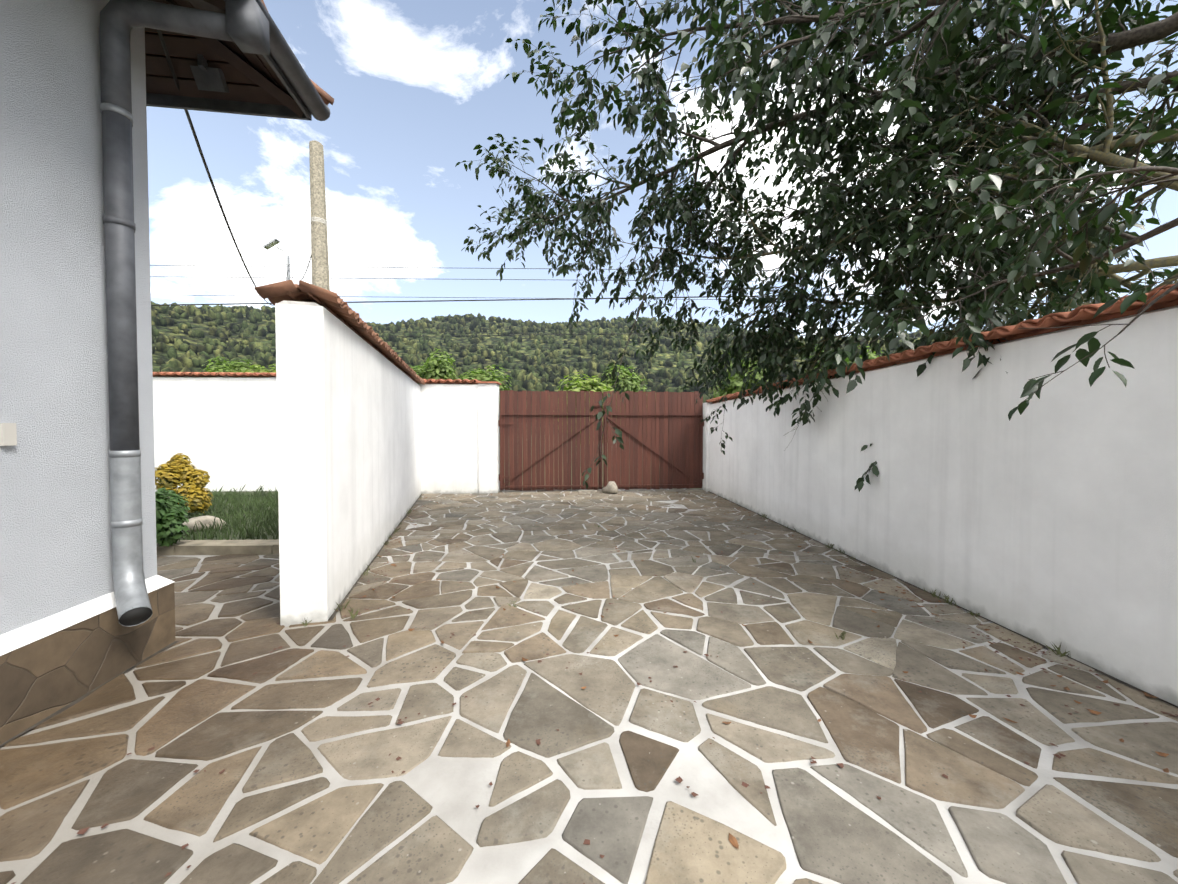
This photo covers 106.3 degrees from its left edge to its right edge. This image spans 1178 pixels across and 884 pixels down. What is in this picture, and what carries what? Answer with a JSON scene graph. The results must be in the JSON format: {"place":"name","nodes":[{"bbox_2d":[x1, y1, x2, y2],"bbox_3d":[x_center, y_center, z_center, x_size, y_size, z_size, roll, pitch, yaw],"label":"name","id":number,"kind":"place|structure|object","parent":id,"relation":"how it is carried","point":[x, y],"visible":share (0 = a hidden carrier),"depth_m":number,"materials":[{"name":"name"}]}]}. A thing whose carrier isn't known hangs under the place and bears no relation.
{"place":"outdoors","nodes":[
{"label":"outdoors","id":0,"kind":"place"},
{"bbox_2d":[164,484,278,539],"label":"garden lawn","id":1,"kind":"structure","parent":0,"point":[269,537],"depth_m":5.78,"materials":[{"name":"green plant"}]},
{"bbox_2d":[155,488,189,546],"bbox_3d":[-4.711,0.842,4.865,0.626,0.652,0.544,1,2,39],"label":"shrub","id":2,"kind":"object","parent":1,"relation":"on","point":[170,528],"visible":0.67,"depth_m":4.81,"materials":[{"name":"green plant"}]},
{"bbox_2d":[155,453,213,512],"bbox_3d":[-5.759,0.595,6.277,0.678,0.875,0.534,-1,2,-28],"label":"golden shrub","id":3,"kind":"object","parent":1,"relation":"on","point":[175,471],"visible":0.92,"depth_m":6.22,"materials":[{"name":"yellow plant"}]},
{"bbox_2d":[182,515,225,531],"bbox_3d":[-5.039,1.043,5.721,0.582,0.198,0.374,0,1,-4],"label":"garden rock","id":4,"kind":"object","parent":1,"relation":"on","point":[206,519],"visible":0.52,"depth_m":5.64,"materials":[{"name":"grey stone"}]},
{"bbox_2d":[476,381,500,493],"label":"gate pier","id":5,"kind":"structure","parent":0,"point":[489,434],"depth_m":9.58,"materials":[{"name":"white paint"}]},
{"bbox_2d":[498,390,703,490],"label":"gate","id":6,"kind":"structure","parent":5,"relation":"attached to","point":[668,436],"depth_m":9.94,"materials":[{"name":"paint"}]},
{"bbox_2d":[151,301,981,434],"bbox_3d":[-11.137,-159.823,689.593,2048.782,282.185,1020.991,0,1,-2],"label":"hill forest","id":7,"kind":"object","parent":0,"point":[190,360],"visible":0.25,"depth_m":613.53,"materials":[{"name":"green plant"}]},
{"bbox_2d":[0,491,1177,746],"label":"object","id":8,"kind":"structure","parent":0,"point":[378,553],"depth_m":2.62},
{"bbox_2d":[504,435,700,488],"bbox_3d":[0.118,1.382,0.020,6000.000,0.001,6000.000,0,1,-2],"label":"ground","id":9,"kind":"structure","parent":0,"point":[571,467],"depth_m":16.81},
{"bbox_2d":[0,0,311,746],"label":"house","id":10,"kind":"structure","parent":9,"relation":"on","point":[66,638],"depth_m":2.22,"materials":[{"name":"paint"}]},
{"bbox_2d":[0,423,16,445],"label":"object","id":11,"kind":"structure","parent":10,"relation":"attached to","point":[8,434],"depth_m":1.95,"materials":[{"name":"white plastic"}]},
{"bbox_2d":[190,54,229,92],"bbox_3d":[-2.620,-2.546,3.040,0.170,0.209,0.155,0,1,-8],"label":"floodlight","id":12,"kind":"object","parent":10,"relation":"attached to","point":[206,78],"visible":0.86,"depth_m":3.03,"materials":[{"name":"metal"}]},
{"bbox_2d":[99,0,329,626],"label":"gutter and downpipe","id":13,"kind":"object","parent":10,"relation":"attached to","point":[247,26],"visible":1,"depth_m":2.40,"materials":[{"name":"metal"}]},
{"bbox_2d":[309,78,333,105],"bbox_3d":[-2.253,-2.723,3.119,0.200,0.321,0.807,1,2,37],"label":"hip tile","id":14,"kind":"object","parent":10,"relation":"on","point":[327,98],"visible":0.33,"depth_m":3.33,"materials":[{"name":"ceramic"}]},
{"bbox_2d":[153,372,277,491],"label":"garden wall","id":15,"kind":"structure","parent":9,"relation":"on","point":[220,428],"depth_m":9.36,"materials":[{"name":"white paint"}]},
{"bbox_2d":[156,539,278,555],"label":"garden kerb","id":16,"kind":"structure","parent":9,"relation":"on","point":[215,547],"depth_m":4.84,"materials":[{"name":"concrete"}]},
{"bbox_2d":[200,357,256,372],"bbox_3d":[-23.178,-2.445,28.768,4.166,6.338,3.762,0,1,-2],"label":"bush","id":17,"kind":"object","parent":9,"relation":"on","point":[234,366],"visible":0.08,"depth_m":28.80,"materials":[{"name":"green plant"}]},
{"bbox_2d":[245,364,275,372],"bbox_3d":[-16.881,-1.728,23.385,3.660,5.164,3.681,0,1,-2],"label":"bush","id":18,"kind":"object","parent":9,"relation":"on","point":[261,370],"visible":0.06,"depth_m":22.76,"materials":[{"name":"green plant"}]},
{"bbox_2d":[263,140,329,290],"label":"street poles","id":19,"kind":"object","parent":9,"relation":"on","point":[319,255],"visible":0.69,"depth_m":11.35,"materials":[{"name":"concrete"}]},
{"bbox_2d":[150,29,1129,337],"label":"overhead wires","id":20,"kind":"object","parent":19,"relation":"hanging from","point":[374,267],"visible":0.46,"depth_m":11.79,"materials":[{"name":"black"}]},
{"bbox_2d":[254,279,424,626],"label":"partition wall","id":21,"kind":"structure","parent":9,"relation":"on","point":[348,379],"depth_m":3.29,"materials":[{"name":"white paint"}]},
{"bbox_2d":[411,348,457,383],"bbox_3d":[-9.638,-2.352,26.933,4.224,6.242,4.217,0,1,-2],"label":"bush","id":22,"kind":"object","parent":9,"relation":"on","point":[437,368],"visible":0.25,"depth_m":25.57,"materials":[{"name":"green plant"}]},
{"bbox_2d":[458,365,511,407],"bbox_3d":[-5.391,-1.528,21.827,3.011,4.825,3.634,0,1,-2],"label":"street tree crown","id":23,"kind":"object","parent":9,"relation":"on","point":[477,375],"depth_m":21.96},
{"bbox_2d":[556,372,613,445],"bbox_3d":[0.019,-1.168,20.854,3.493,4.150,3.854,0,1,-2],"label":"street tree crown","id":24,"kind":"object","parent":9,"relation":"on","point":[596,387],"visible":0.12,"depth_m":20.02},
{"bbox_2d":[0,488,1177,883],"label":"paving joints","id":25,"kind":"object","parent":9,"relation":"on","point":[452,792],"visible":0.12,"depth_m":1.75,"materials":[{"name":"white concrete"}]},
{"bbox_2d":[0,489,1177,883],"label":"paving stones","id":26,"kind":"object","parent":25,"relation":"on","point":[836,837],"visible":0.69,"depth_m":2.03,"materials":[{"name":"grey stone"}]},
{"bbox_2d":[418,379,478,493],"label":"wall","id":27,"kind":"structure","parent":26,"relation":"on","point":[449,441],"depth_m":9.56,"materials":[{"name":"white paint"}]},
{"bbox_2d":[578,490,596,493],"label":"gate stop slab","id":28,"kind":"structure","parent":26,"relation":"on","point":[588,491],"depth_m":9.61,"materials":[{"name":"grey concrete"}]},
{"bbox_2d":[11,491,1177,883],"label":"fallen leaves","id":29,"kind":"object","parent":26,"relation":"on","point":[587,841],"visible":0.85,"depth_m":2.50,"materials":[{"name":"brown plant"}]},
{"bbox_2d":[601,481,617,493],"bbox_3d":[0.474,0.996,9.672,0.307,0.281,0.478,0,1,-20],"label":"rock","id":30,"kind":"object","parent":26,"relation":"on","point":[611,487],"visible":0.96,"depth_m":9.53,"materials":[{"name":"beige stone"}]},
{"bbox_2d":[302,494,1070,656],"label":"weeds","id":31,"kind":"object","parent":26,"relation":"on","point":[353,616],"visible":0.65,"depth_m":3.38,"materials":[{"name":"green plant"}]},
{"bbox_2d":[362,492,1168,848],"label":"dry leaves","id":32,"kind":"object","parent":26,"relation":"on","point":[730,838],"visible":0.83,"depth_m":2.44,"materials":[{"name":"brown plant"}]},
{"bbox_2d":[599,365,650,391],"bbox_3d":[2.185,-2.228,29.166,3.925,5.893,4.172,0,1,-2],"label":"bush","id":33,"kind":"object","parent":9,"relation":"on","point":[630,383],"visible":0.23,"depth_m":28.21,"materials":[{"name":"green plant"}]},
{"bbox_2d":[710,346,767,398],"bbox_3d":[7.893,-1.897,22.239,3.701,5.553,3.932,0,1,-2],"label":"street tree crown","id":34,"kind":"object","parent":9,"relation":"on","point":[738,382],"depth_m":21.11},
{"bbox_2d":[803,346,851,373],"bbox_3d":[12.099,-1.912,21.154,4.037,5.620,3.655,0,1,-2],"label":"bush","id":35,"kind":"object","parent":9,"relation":"on","point":[846,359],"depth_m":21.47,"materials":[{"name":"green plant"}]},
{"bbox_2d":[848,345,881,362],"bbox_3d":[15.677,-2.391,25.357,4.438,6.386,3.278,0,1,-2],"label":"bush","id":36,"kind":"object","parent":9,"relation":"on","point":[870,354],"visible":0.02,"depth_m":24.55,"materials":[{"name":"green plant"}]},
{"bbox_2d":[706,284,1177,705],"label":"wall","id":37,"kind":"structure","parent":9,"relation":"on","point":[1049,517],"depth_m":2.96,"materials":[{"name":"white paint"}]},
{"bbox_2d":[146,0,1177,337],"label":"sky","id":38,"kind":"structure","parent":0,"point":[414,86],"materials":[{"name":"blue"}]},
{"bbox_2d":[702,402,712,490],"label":"gate pier","id":39,"kind":"structure","parent":0,"point":[705,486],"depth_m":9.96,"materials":[{"name":"white paint"}]},
{"bbox_2d":[455,0,1177,491],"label":"cherry tree","id":40,"kind":"object","parent":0,"point":[827,220],"depth_m":3.87,"materials":[{"name":"green plant"}]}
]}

